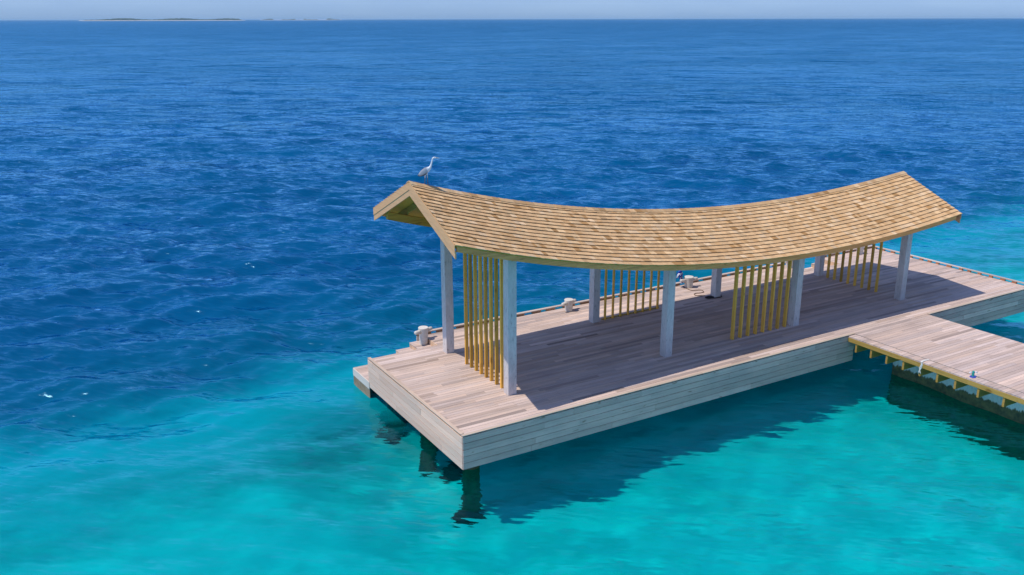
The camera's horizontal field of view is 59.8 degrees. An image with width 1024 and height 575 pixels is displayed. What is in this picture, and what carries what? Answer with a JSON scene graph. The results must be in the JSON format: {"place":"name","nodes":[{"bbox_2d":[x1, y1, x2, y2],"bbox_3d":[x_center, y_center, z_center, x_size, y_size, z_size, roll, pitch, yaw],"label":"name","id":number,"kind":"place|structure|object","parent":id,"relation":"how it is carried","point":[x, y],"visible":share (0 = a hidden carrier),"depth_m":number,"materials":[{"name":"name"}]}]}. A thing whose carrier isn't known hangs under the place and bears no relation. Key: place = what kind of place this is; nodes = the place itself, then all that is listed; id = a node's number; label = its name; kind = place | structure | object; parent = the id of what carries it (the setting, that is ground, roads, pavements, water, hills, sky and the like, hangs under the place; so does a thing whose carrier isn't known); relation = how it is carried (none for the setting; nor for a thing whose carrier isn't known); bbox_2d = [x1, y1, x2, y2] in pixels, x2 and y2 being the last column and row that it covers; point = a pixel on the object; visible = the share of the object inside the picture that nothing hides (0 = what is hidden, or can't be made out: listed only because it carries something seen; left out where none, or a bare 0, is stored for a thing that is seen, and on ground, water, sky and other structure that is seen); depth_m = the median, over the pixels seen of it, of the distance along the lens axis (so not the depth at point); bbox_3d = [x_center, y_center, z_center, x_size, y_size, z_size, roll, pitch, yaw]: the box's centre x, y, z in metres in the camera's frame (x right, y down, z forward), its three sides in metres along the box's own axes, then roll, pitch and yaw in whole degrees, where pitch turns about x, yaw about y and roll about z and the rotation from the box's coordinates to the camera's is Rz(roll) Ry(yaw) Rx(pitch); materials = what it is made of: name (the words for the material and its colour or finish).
{"place":"outdoors","nodes":[
{"label":"outdoors","id":0,"kind":"place"},
{"bbox_2d":[79,18,244,20],"bbox_3d":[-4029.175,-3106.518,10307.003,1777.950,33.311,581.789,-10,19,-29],"label":"island","id":1,"kind":"structure","parent":0,"point":[169,19],"depth_m":10260.23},
{"bbox_2d":[0,18,1023,574],"bbox_3d":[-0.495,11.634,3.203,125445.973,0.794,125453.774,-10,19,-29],"label":"sea","id":2,"kind":"structure","parent":0,"point":[218,282],"depth_m":43.05,"materials":[{"name":"liquid"}]},
{"bbox_2d":[0,0,1023,19],"label":"sky","id":3,"kind":"structure","parent":0,"point":[9,9],"materials":[{"name":"blue"}]},
{"bbox_3d":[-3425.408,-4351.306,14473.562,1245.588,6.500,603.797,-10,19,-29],"label":"island","id":4,"kind":"structure","parent":0,"visible":0},
{"bbox_2d":[263,18,339,19],"bbox_3d":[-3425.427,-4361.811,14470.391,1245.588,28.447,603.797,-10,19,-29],"label":"island","id":5,"kind":"structure","parent":4,"relation":"on","point":[304,19],"depth_m":14408.36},
{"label":"seabed","id":6,"kind":"structure","parent":0,"visible":0},
{"bbox_2d":[353,245,1023,469],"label":"jetty deck","id":7,"kind":"structure","parent":6,"relation":"on","point":[579,374],"depth_m":29.89,"materials":[{"name":"wood"}]},
{"bbox_2d":[414,326,432,344],"bbox_3d":[-3.083,1.676,31.003,0.356,0.620,0.750,16,23,42],"label":"mooring bollard","id":8,"kind":"object","parent":7,"relation":"on","point":[422,331],"visible":1,"depth_m":30.88,"materials":[{"name":"metal"}]},
{"bbox_2d":[561,298,575,311],"bbox_3d":[2.170,0.669,33.978,0.356,0.460,0.750,16,23,42],"label":"mooring bollard","id":9,"kind":"object","parent":7,"relation":"on","point":[567,303],"visible":1,"depth_m":33.86,"materials":[{"name":"metal"}]},
{"bbox_2d":[373,171,961,395],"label":"pavilion","id":10,"kind":"structure","parent":7,"relation":"on","point":[509,234],"depth_m":29.16,"materials":[{"name":"brown wood"}]},
{"bbox_2d":[418,157,436,184],"bbox_3d":[-2.385,-3.348,25.551,0.642,0.809,0.180,0,17,0],"label":"heron","id":11,"kind":"object","parent":10,"relation":"on","point":[424,171],"visible":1,"depth_m":25.48},
{"bbox_2d":[680,275,697,287],"bbox_3d":[7.338,-0.233,36.932,0.822,0.460,0.397,-1,17,-5],"label":"mooring bollard","id":12,"kind":"object","parent":7,"relation":"on","point":[688,280],"visible":1,"depth_m":36.79,"materials":[{"name":"metal"}]},
{"bbox_2d":[676,270,682,283],"bbox_3d":[6.911,-0.174,37.083,0.421,1.267,0.582,-10,19,-29],"label":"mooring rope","id":13,"kind":"object","parent":12,"relation":"hanging from","point":[679,273],"visible":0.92,"depth_m":36.72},
{"bbox_2d":[848,314,1023,424],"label":"walkway","id":14,"kind":"structure","parent":6,"relation":"on","point":[954,353],"depth_m":29.70,"materials":[{"name":"brown wood"}]},
{"bbox_2d":[918,359,928,373],"bbox_3d":[13.444,2.570,29.035,0.388,0.424,0.129,-10,19,-29],"label":"tied strap","id":15,"kind":"object","parent":14,"relation":"hanging from","point":[921,365],"visible":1,"depth_m":28.95,"materials":[{"name":"white fabric"}]},
{"bbox_2d":[969,371,977,377],"bbox_3d":[14.335,2.688,27.651,0.268,0.200,0.180,-10,19,-29],"label":"dock fitting","id":16,"kind":"object","parent":14,"relation":"on","point":[973,374],"visible":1,"depth_m":27.62,"materials":[{"name":"blue metal"}]}
]}

